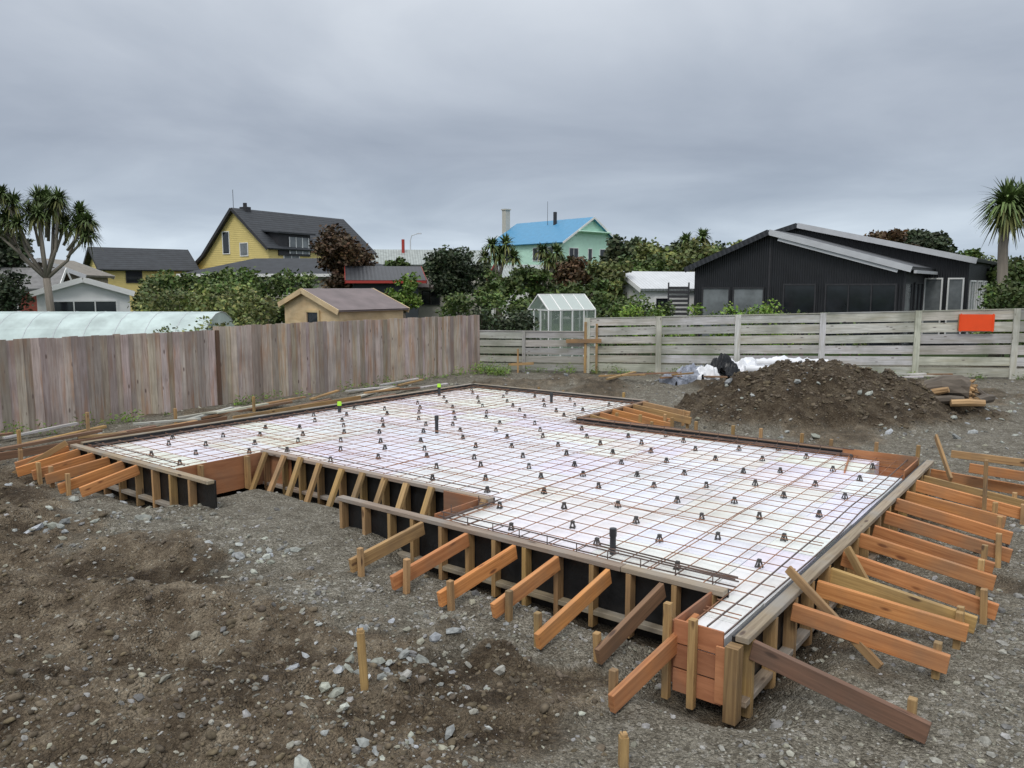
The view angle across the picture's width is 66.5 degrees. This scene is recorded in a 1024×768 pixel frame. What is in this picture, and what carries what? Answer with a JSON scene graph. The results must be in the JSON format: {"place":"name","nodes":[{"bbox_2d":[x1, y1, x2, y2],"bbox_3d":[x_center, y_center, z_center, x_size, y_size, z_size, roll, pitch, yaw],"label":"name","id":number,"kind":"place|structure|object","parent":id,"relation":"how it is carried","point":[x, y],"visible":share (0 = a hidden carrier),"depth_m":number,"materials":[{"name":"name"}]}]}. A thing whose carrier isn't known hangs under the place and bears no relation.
{"place":"outdoors","nodes":[
{"label":"outdoors","id":0,"kind":"place"},
{"bbox_2d":[0,307,1023,767],"bbox_3d":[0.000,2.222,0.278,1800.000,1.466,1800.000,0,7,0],"label":"ground","id":1,"kind":"structure","parent":0,"point":[260,503],"depth_m":5.97,"materials":[{"name":"gravel"}]},
{"bbox_2d":[0,265,35,310],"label":"dark shrub tree","id":2,"kind":"object","parent":1,"relation":"on","point":[12,293],"visible":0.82,"depth_m":30.78,"materials":[{"name":"green plant"}]},
{"bbox_2d":[0,232,35,267],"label":"dark shrub tree","id":3,"kind":"object","parent":1,"relation":"on","point":[9,256],"visible":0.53,"depth_m":38.84,"materials":[{"name":"green plant"}]},
{"bbox_2d":[21,281,63,310],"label":"walls","id":4,"kind":"structure","parent":1,"relation":"on","point":[34,307],"depth_m":37.33,"materials":[{"name":"red brick"}]},
{"bbox_2d":[0,268,69,290],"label":"roof","id":5,"kind":"structure","parent":4,"relation":"on","point":[36,280],"depth_m":38.14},
{"bbox_2d":[0,184,102,310],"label":"cabbage tree","id":6,"kind":"object","parent":1,"relation":"on","point":[47,205],"visible":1,"depth_m":29.43,"materials":[{"name":"green plant"}]},
{"bbox_2d":[27,262,107,283],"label":"walls","id":7,"kind":"structure","parent":1,"relation":"on","point":[104,280],"depth_m":44.10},
{"bbox_2d":[38,258,114,277],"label":"roof","id":8,"kind":"structure","parent":7,"relation":"on","point":[88,271],"depth_m":44.84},
{"bbox_2d":[22,258,113,278],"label":"fascia","id":9,"kind":"structure","parent":8,"relation":"attached to","point":[74,272],"depth_m":42.51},
{"bbox_2d":[29,277,134,311],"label":"white cottage","id":10,"kind":"structure","parent":1,"relation":"on","point":[81,294],"depth_m":33.39,"materials":[{"name":"paint"}]},
{"bbox_2d":[54,300,117,311],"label":"windows","id":11,"kind":"structure","parent":10,"relation":"in","point":[60,305],"depth_m":33.45,"materials":[{"name":"glass"}]},
{"bbox_2d":[0,311,235,348],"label":"polytunnel","id":12,"kind":"structure","parent":1,"relation":"on","point":[33,324],"depth_m":21.09,"materials":[{"name":"white plastic"}]},
{"bbox_2d":[89,259,180,311],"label":"walls","id":13,"kind":"structure","parent":1,"relation":"on","point":[119,280],"depth_m":56.82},
{"bbox_2d":[125,271,142,282],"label":"windows","id":14,"kind":"structure","parent":13,"relation":"attached to","point":[132,276],"depth_m":56.94,"materials":[{"name":"glass"}]},
{"bbox_2d":[84,247,198,271],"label":"roof","id":15,"kind":"structure","parent":13,"relation":"on","point":[131,259],"depth_m":58.05,"materials":[{"name":"metal"}]},
{"bbox_2d":[127,292,188,311],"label":"garden shrub","id":16,"kind":"object","parent":1,"relation":"on","point":[135,303],"visible":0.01,"depth_m":30.08,"materials":[{"name":"green plant"}]},
{"bbox_2d":[153,314,263,332],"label":"garden shrub","id":17,"kind":"object","parent":1,"relation":"on","point":[223,323],"visible":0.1,"depth_m":20.76,"materials":[{"name":"green plant"}]},
{"bbox_2d":[135,282,284,324],"bbox_3d":[-9.875,-1.816,25.236,5.589,2.964,3.322,0,7,0],"label":"garden shrub","id":18,"kind":"object","parent":1,"relation":"on","point":[262,307],"visible":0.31,"depth_m":24.60,"materials":[{"name":"green plant"}]},
{"bbox_2d":[158,276,275,325],"bbox_3d":[-11.385,-2.513,29.784,4.262,3.218,3.011,0,7,0],"label":"garden shrub","id":19,"kind":"object","parent":1,"relation":"on","point":[216,285],"visible":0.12,"depth_m":29.39,"materials":[{"name":"green plant"}]},
{"bbox_2d":[0,378,447,438],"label":"timber offcuts","id":20,"kind":"object","parent":1,"relation":"on","point":[197,416],"visible":0.85,"depth_m":16.53,"materials":[{"name":"brown wood"}]},
{"bbox_2d":[131,266,319,323],"bbox_3d":[-13.152,-3.537,35.864,9.113,3.752,3.474,0,7,0],"label":"garden hedge","id":21,"kind":"object","parent":1,"relation":"on","point":[280,284],"visible":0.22,"depth_m":35.44,"materials":[{"name":"green plant"}]},
{"bbox_2d":[0,315,479,432],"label":"timber paling fence","id":22,"kind":"object","parent":1,"relation":"on","point":[58,381],"visible":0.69,"depth_m":17.55,"materials":[{"name":"wood"}]},
{"bbox_2d":[189,277,328,323],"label":"walls","id":23,"kind":"structure","parent":1,"relation":"on","point":[319,279],"depth_m":48.82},
{"bbox_2d":[181,258,383,273],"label":"roof","id":24,"kind":"structure","parent":23,"relation":"on","point":[270,265],"depth_m":50.15,"materials":[{"name":"metal"}]},
{"bbox_2d":[176,274,330,276],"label":"gutter","id":25,"kind":"object","parent":24,"relation":"attached to","point":[317,275],"visible":0.12,"depth_m":48.28,"materials":[{"name":"white paint"}]},
{"bbox_2d":[198,213,320,268],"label":"walls","id":26,"kind":"structure","parent":1,"relation":"on","point":[237,229],"depth_m":59.17,"materials":[{"name":"wood"}]},
{"bbox_2d":[222,231,299,257],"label":"windows","id":27,"kind":"structure","parent":26,"relation":"attached to","point":[244,250],"depth_m":59.48,"materials":[{"name":"glass"}]},
{"bbox_2d":[232,190,315,256],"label":"dormer and chimney","id":28,"kind":"object","parent":26,"relation":"on","point":[291,239],"visible":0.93,"depth_m":59.20,"materials":[{"name":"metal"}]},
{"bbox_2d":[197,208,376,265],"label":"roof","id":29,"kind":"structure","parent":26,"relation":"on","point":[257,222],"depth_m":61.14,"materials":[{"name":"tile"}]},
{"bbox_2d":[195,208,376,263],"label":"fascia","id":30,"kind":"structure","parent":29,"relation":"attached to","point":[242,222],"depth_m":58.72,"materials":[{"name":"wood"}]},
{"bbox_2d":[277,288,409,344],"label":"wooden garden shed","id":31,"kind":"structure","parent":1,"relation":"on","point":[324,304],"depth_m":23.00,"materials":[{"name":"brown wood"}]},
{"bbox_2d":[305,310,319,322],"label":"windows","id":32,"kind":"structure","parent":31,"relation":"in","point":[311,316],"depth_m":22.70,"materials":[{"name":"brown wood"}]},
{"bbox_2d":[308,223,378,287],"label":"bronze tree","id":33,"kind":"object","parent":1,"relation":"on","point":[336,253],"visible":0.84,"depth_m":43.64,"materials":[{"name":"brown plant"}]},
{"bbox_2d":[356,625,368,690],"bbox_3d":[-0.975,1.891,5.133,0.080,0.651,0.050,-1,7,-6],"label":"timber stake","id":34,"kind":"object","parent":1,"relation":"on","point":[362,658],"visible":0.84,"depth_m":5.10,"materials":[{"name":"brown wood"}]},
{"bbox_2d":[353,283,418,317],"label":"walls","id":35,"kind":"structure","parent":1,"relation":"on","point":[412,312],"depth_m":41.52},
{"bbox_2d":[345,266,425,280],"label":"roof","id":36,"kind":"structure","parent":35,"relation":"on","point":[372,273],"depth_m":42.40,"materials":[{"name":"black metal"}]},
{"bbox_2d":[345,281,425,282],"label":"red gutter","id":37,"kind":"object","parent":36,"relation":"attached to","point":[377,281],"visible":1,"depth_m":40.90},
{"bbox_2d":[384,256,410,265],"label":"broadleaf tree","id":38,"kind":"object","parent":1,"relation":"on","point":[399,261],"visible":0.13,"depth_m":51.55,"materials":[{"name":"green plant"}]},
{"bbox_2d":[383,272,423,317],"bbox_3d":[-4.942,-3.379,35.885,1.867,3.603,1.650,0,7,0],"label":"broadleaf tree","id":39,"kind":"object","parent":1,"relation":"on","point":[406,296],"visible":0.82,"depth_m":35.52,"materials":[{"name":"green plant"}]},
{"bbox_2d":[418,277,464,317],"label":"cream cottage","id":40,"kind":"structure","parent":1,"relation":"on","point":[429,306],"depth_m":43.99,"materials":[{"name":"metal"}]},
{"bbox_2d":[422,291,456,304],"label":"windows","id":41,"kind":"structure","parent":40,"relation":"in","point":[428,297],"depth_m":43.94,"materials":[{"name":"glass"}]},
{"bbox_2d":[423,266,480,312],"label":"walls","id":42,"kind":"structure","parent":1,"relation":"on","point":[474,281],"depth_m":78.33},
{"bbox_2d":[373,249,482,265],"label":"roof","id":43,"kind":"structure","parent":42,"relation":"on","point":[414,257],"depth_m":78.34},
{"bbox_2d":[421,244,492,314],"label":"pohutukawa tree","id":44,"kind":"object","parent":1,"relation":"on","point":[454,269],"visible":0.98,"depth_m":40.93,"materials":[{"name":"green plant"}]},
{"bbox_2d":[435,287,547,339],"bbox_3d":[-0.847,-2.461,31.039,4.557,2.800,3.081,0,7,0],"label":"garden shrub","id":45,"kind":"object","parent":1,"relation":"on","point":[493,299],"visible":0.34,"depth_m":30.36,"materials":[{"name":"green plant"}]},
{"bbox_2d":[475,233,523,318],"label":"cabbage tree","id":46,"kind":"object","parent":1,"relation":"on","point":[500,250],"visible":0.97,"depth_m":51.08,"materials":[{"name":"green plant"}]},
{"bbox_2d":[96,388,902,654],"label":"polystyrene slab pods","id":47,"kind":"object","parent":1,"relation":"on","point":[724,624],"visible":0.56,"depth_m":9.87,"materials":[{"name":"plastic"}]},
{"bbox_2d":[85,385,912,635],"bbox_3d":[0.270,0.850,12.010,10.088,0.132,9.270,5,9,37],"label":"rebar mesh","id":48,"kind":"object","parent":47,"relation":"on","point":[711,573],"visible":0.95,"depth_m":10.34,"materials":[{"name":"metal"}]},
{"bbox_2d":[149,387,875,570],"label":"bar chairs","id":49,"kind":"object","parent":47,"relation":"on","point":[659,536],"visible":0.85,"depth_m":10.74,"materials":[{"name":"grey plastic"}]},
{"bbox_2d":[609,527,616,554],"bbox_3d":[0.909,1.467,7.039,0.067,0.342,0.067,0,7,0],"label":"upright pipe","id":50,"kind":"object","parent":47,"relation":"on","point":[613,533],"visible":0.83,"depth_m":7.01,"materials":[{"name":"black plastic"}]},
{"bbox_2d":[476,268,526,339],"bbox_3d":[-0.397,-3.711,37.870,2.338,3.778,2.524,-2,7,-16],"label":"broadleaf tree","id":51,"kind":"object","parent":1,"relation":"on","point":[508,285],"visible":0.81,"depth_m":37.48,"materials":[{"name":"green plant"}]},
{"bbox_2d":[0,357,1010,767],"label":"soil clods","id":52,"kind":"object","parent":1,"relation":"on","point":[210,735],"visible":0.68,"depth_m":5.24,"materials":[{"name":"soil"}]},
{"bbox_2d":[468,305,546,362],"bbox_3d":[-0.231,-1.686,27.464,3.055,2.144,1.855,0,7,0],"label":"garden shrub","id":53,"kind":"object","parent":1,"relation":"on","point":[516,322],"visible":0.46,"depth_m":27.32,"materials":[{"name":"green plant"}]},
{"bbox_2d":[0,383,1023,743],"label":"slab formwork","id":54,"kind":"object","parent":1,"relation":"on","point":[748,661],"visible":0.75,"depth_m":7.20,"materials":[{"name":"wood"}]},
{"bbox_2d":[0,364,1023,767],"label":"gravel stones","id":55,"kind":"object","parent":1,"relation":"on","point":[406,674],"visible":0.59,"depth_m":5.64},
{"bbox_2d":[0,359,1023,435],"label":"weeds","id":56,"kind":"object","parent":1,"relation":"on","point":[489,370],"visible":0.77,"depth_m":22.36,"materials":[{"name":"green plant"}]},
{"bbox_2d":[5,360,1021,767],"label":"rocks","id":57,"kind":"object","parent":1,"relation":"on","point":[337,692],"visible":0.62,"depth_m":6.01,"materials":[{"name":"stone"}]},
{"bbox_2d":[508,264,560,323],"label":"broadleaf tree","id":58,"kind":"object","parent":1,"relation":"on","point":[533,277],"visible":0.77,"depth_m":43.29,"materials":[{"name":"green plant"}]},
{"bbox_2d":[491,278,585,318],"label":"walls","id":59,"kind":"structure","parent":1,"relation":"on","point":[564,317],"depth_m":63.99,"materials":[{"name":"white paint"}]},
{"bbox_2d":[492,264,549,277],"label":"roof","id":60,"kind":"structure","parent":59,"relation":"on","point":[506,269],"depth_m":64.84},
{"bbox_2d":[529,242,566,328],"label":"cabbage tree","id":61,"kind":"object","parent":1,"relation":"on","point":[550,259],"visible":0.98,"depth_m":49.17,"materials":[{"name":"green plant"}]},
{"bbox_2d":[491,220,609,265],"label":"walls","id":62,"kind":"structure","parent":1,"relation":"on","point":[584,242],"depth_m":88.91,"materials":[{"name":"paint"}]},
{"bbox_2d":[495,217,611,245],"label":"roof","id":63,"kind":"structure","parent":62,"relation":"on","point":[541,232],"depth_m":90.19,"materials":[{"name":"blue metal"}]},
{"bbox_2d":[501,201,556,233],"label":"chimneys","id":64,"kind":"object","parent":63,"relation":"on","point":[505,220],"visible":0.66,"depth_m":96.14,"materials":[{"name":"metal"}]},
{"bbox_2d":[497,217,612,243],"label":"fascia","id":65,"kind":"structure","parent":63,"relation":"attached to","point":[587,223],"depth_m":87.39,"materials":[{"name":"white paint"}]},
{"bbox_2d":[506,247,605,261],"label":"windows","id":66,"kind":"structure","parent":62,"relation":"attached to","point":[574,252],"depth_m":88.47,"materials":[{"name":"glass"}]},
{"bbox_2d":[577,230,610,234],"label":"window hood","id":67,"kind":"object","parent":62,"relation":"attached to","point":[591,232],"depth_m":88.08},
{"bbox_2d":[527,294,595,356],"bbox_3d":[1.833,-2.132,29.029,2.040,2.425,1.540,-4,8,-28],"label":"greenhouse","id":68,"kind":"object","parent":1,"relation":"on","point":[557,302],"visible":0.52,"depth_m":28.67,"materials":[{"name":"glass"}]},
{"bbox_2d":[551,256,595,330],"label":"broadleaf tree","id":69,"kind":"object","parent":1,"relation":"on","point":[572,270],"visible":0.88,"depth_m":45.22,"materials":[{"name":"brown plant"}]},
{"bbox_2d":[556,277,613,338],"bbox_3d":[3.478,-3.378,36.982,2.882,3.356,2.785,0,7,0],"label":"broadleaf tree","id":70,"kind":"object","parent":1,"relation":"on","point":[587,290],"visible":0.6,"depth_m":36.57,"materials":[{"name":"green plant"}]},
{"bbox_2d":[585,256,633,336],"bbox_3d":[4.851,-4.294,39.826,2.435,4.443,3.037,-2,7,-12],"label":"broadleaf tree","id":71,"kind":"object","parent":1,"relation":"on","point":[613,274],"visible":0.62,"depth_m":39.41,"materials":[{"name":"green plant"}]},
{"bbox_2d":[618,728,628,767],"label":"timber stake","id":72,"kind":"object","parent":1,"relation":"on","point":[623,749],"visible":1,"depth_m":4.39,"materials":[{"name":"brown wood"}]},
{"bbox_2d":[577,291,682,354],"bbox_3d":[4.570,-2.258,29.920,3.651,2.679,3.238,4,8,28],"label":"garden shrub","id":73,"kind":"object","parent":1,"relation":"on","point":[602,300],"visible":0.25,"depth_m":29.79,"materials":[{"name":"green plant"}]},
{"bbox_2d":[610,302,674,363],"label":"garden shrub","id":74,"kind":"object","parent":1,"relation":"on","point":[627,313],"visible":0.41,"depth_m":27.04,"materials":[{"name":"green plant"}]},
{"bbox_2d":[617,252,673,271],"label":"broadleaf tree","id":75,"kind":"object","parent":1,"relation":"on","point":[656,263],"visible":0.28,"depth_m":45.06,"materials":[{"name":"green plant"}]},
{"bbox_2d":[617,271,694,336],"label":"white cottage","id":76,"kind":"structure","parent":1,"relation":"on","point":[653,285],"depth_m":39.57,"materials":[{"name":"paint"}]},
{"bbox_2d":[654,297,670,315],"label":"windows","id":77,"kind":"structure","parent":76,"relation":"in","point":[664,299],"depth_m":39.08,"materials":[{"name":"glass"}]},
{"bbox_2d":[599,371,728,379],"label":"timber offcuts","id":78,"kind":"object","parent":1,"relation":"on","point":[633,373],"visible":0.79,"depth_m":20.61,"materials":[{"name":"brown wood"}]},
{"bbox_2d":[658,374,688,385],"bbox_3d":[4.300,-0.144,20.843,0.800,0.354,0.600,0,7,0],"label":"blue grey tarp","id":79,"kind":"object","parent":1,"relation":"on","point":[680,380],"visible":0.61,"depth_m":20.63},
{"bbox_2d":[666,282,689,354],"bbox_3d":[6.575,-2.586,30.948,0.850,2.850,0.060,0,7,0],"label":"slatted screen","id":80,"kind":"object","parent":1,"relation":"on","point":[680,296],"visible":0.69,"depth_m":30.82,"materials":[{"name":"wood"}]},
{"bbox_2d":[676,363,703,382],"bbox_3d":[4.900,-0.293,21.127,1.000,0.560,0.800,0,7,0],"label":"blue grey tarp","id":81,"kind":"object","parent":1,"relation":"on","point":[688,369],"visible":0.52,"depth_m":20.88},
{"bbox_2d":[673,227,712,248],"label":"cabbage tree","id":82,"kind":"object","parent":1,"relation":"on","point":[703,234],"visible":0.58,"depth_m":60.80,"materials":[{"name":"green plant"}]},
{"bbox_2d":[696,364,719,379],"bbox_3d":[5.200,-0.303,20.924,0.800,0.460,0.600,0,7,0],"label":"white plastic sheeting","id":83,"kind":"object","parent":1,"relation":"on","point":[708,370],"visible":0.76,"depth_m":20.72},
{"bbox_2d":[704,353,739,376],"bbox_3d":[5.700,-0.443,21.209,1.000,0.815,0.800,0,7,0],"label":"black plastic bag","id":84,"kind":"object","parent":1,"relation":"on","point":[725,363],"visible":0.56,"depth_m":20.98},
{"bbox_2d":[422,234,1023,322],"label":"distant trees","id":85,"kind":"object","parent":1,"relation":"on","point":[616,247],"visible":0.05,"depth_m":60.58,"materials":[{"name":"green plant"}]},
{"bbox_2d":[674,298,793,364],"bbox_3d":[7.352,-1.676,26.166,3.998,2.452,1.928,0,7,0],"label":"garden shrub","id":86,"kind":"object","parent":1,"relation":"on","point":[766,310],"visible":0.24,"depth_m":25.88,"materials":[{"name":"green plant"}]},
{"bbox_2d":[719,358,754,375],"bbox_3d":[6.300,-0.375,21.721,1.400,0.718,0.900,0,7,0],"label":"white plastic sheeting","id":87,"kind":"object","parent":1,"relation":"on","point":[741,363],"visible":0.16,"depth_m":21.51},
{"bbox_2d":[479,308,1023,378],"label":"timber rail fence","id":88,"kind":"object","parent":1,"relation":"on","point":[917,338],"visible":0.89,"depth_m":23.53,"materials":[{"name":"grey wood"}]},
{"bbox_2d":[957,314,994,331],"bbox_3d":[13.399,-1.770,22.525,0.970,0.520,0.064,1,7,9],"label":"orange sign board","id":89,"kind":"object","parent":88,"relation":"attached to","point":[976,322],"visible":1,"depth_m":22.51,"materials":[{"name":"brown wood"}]},
{"bbox_2d":[739,355,808,370],"bbox_3d":[7.500,-0.446,21.712,3.400,0.671,1.200,0,7,0],"label":"white plastic sheeting","id":90,"kind":"object","parent":1,"relation":"on","point":[747,360],"visible":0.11,"depth_m":21.76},
{"bbox_2d":[744,359,828,371],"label":"plastic film rolls","id":91,"kind":"object","parent":1,"relation":"on","point":[759,363],"visible":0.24,"depth_m":21.06,"materials":[{"name":"plastic"}]},
{"bbox_2d":[693,235,924,354],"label":"walls","id":92,"kind":"structure","parent":1,"relation":"on","point":[746,265],"depth_m":33.20,"materials":[{"name":"wood"}]},
{"bbox_2d":[700,282,923,345],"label":"windows","id":93,"kind":"structure","parent":92,"relation":"attached to","point":[856,297],"depth_m":32.44,"materials":[{"name":"glass"}]},
{"bbox_2d":[690,230,934,270],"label":"roof","id":94,"kind":"structure","parent":92,"relation":"on","point":[919,267],"depth_m":33.10,"materials":[{"name":"black metal"}]},
{"bbox_2d":[684,229,912,271],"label":"fascia","id":95,"kind":"structure","parent":94,"relation":"attached to","point":[846,252],"depth_m":32.25,"materials":[{"name":"white metal"}]},
{"bbox_2d":[765,236,937,354],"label":"flashings","id":96,"kind":"object","parent":92,"relation":"attached to","point":[857,260],"visible":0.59,"depth_m":31.51,"materials":[{"name":"metal"}]},
{"bbox_2d":[771,309,868,355],"bbox_3d":[10.616,-1.593,27.131,3.429,2.047,1.238,1,7,10],"label":"garden shrub","id":97,"kind":"object","parent":1,"relation":"on","point":[832,344],"visible":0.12,"depth_m":27.02,"materials":[{"name":"green plant"}]},
{"bbox_2d":[631,237,1023,307],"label":"treeline","id":98,"kind":"object","parent":1,"relation":"on","point":[694,254],"visible":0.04,"depth_m":52.87,"materials":[{"name":"green plant"}]},
{"bbox_2d":[776,223,996,345],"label":"wing","id":99,"kind":"structure","parent":1,"relation":"on","point":[957,281],"depth_m":33.84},
{"bbox_2d":[921,278,988,333],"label":"windows","id":100,"kind":"structure","parent":99,"relation":"in","point":[933,287],"depth_m":33.66,"materials":[{"name":"glass"}]},
{"bbox_2d":[863,227,919,246],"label":"broadleaf tree","id":101,"kind":"object","parent":1,"relation":"on","point":[896,235],"visible":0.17,"depth_m":56.04,"materials":[{"name":"brown plant"}]},
{"bbox_2d":[897,373,952,377],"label":"timber offcuts","id":102,"kind":"object","parent":1,"relation":"on","point":[916,375],"visible":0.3,"depth_m":21.68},
{"bbox_2d":[903,228,958,253],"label":"broadleaf tree","id":103,"kind":"object","parent":1,"relation":"on","point":[936,240],"visible":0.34,"depth_m":57.80,"materials":[{"name":"green plant"}]},
{"bbox_2d":[923,375,995,406],"bbox_3d":[9.050,0.116,15.915,1.263,0.592,1.092,6,9,40],"label":"split log pile","id":104,"kind":"object","parent":1,"relation":"on","point":[956,390],"visible":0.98,"depth_m":15.75,"materials":[{"name":"brown wood"}]},
{"bbox_2d":[955,248,985,259],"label":"broadleaf tree","id":105,"kind":"object","parent":1,"relation":"on","point":[975,253],"visible":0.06,"depth_m":60.71,"materials":[{"name":"green plant"}]},
{"bbox_2d":[968,177,1023,356],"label":"cabbage tree","id":106,"kind":"object","parent":1,"relation":"on","point":[1007,211],"visible":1,"depth_m":29.27,"materials":[{"name":"green plant"}]},
{"bbox_2d":[968,275,1023,357],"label":"garden shrub","id":107,"kind":"object","parent":1,"relation":"on","point":[1012,297],"visible":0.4,"depth_m":26.28,"materials":[{"name":"green plant"}]},
{"bbox_2d":[986,258,1023,308],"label":"broadleaf tree","id":108,"kind":"object","parent":1,"relation":"on","point":[1016,272],"visible":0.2,"depth_m":37.19,"materials":[{"name":"green plant"}]},
{"bbox_2d":[0,0,1023,263],"label":"sky","id":109,"kind":"structure","parent":0,"point":[394,120],"materials":[{"name":"grey"}]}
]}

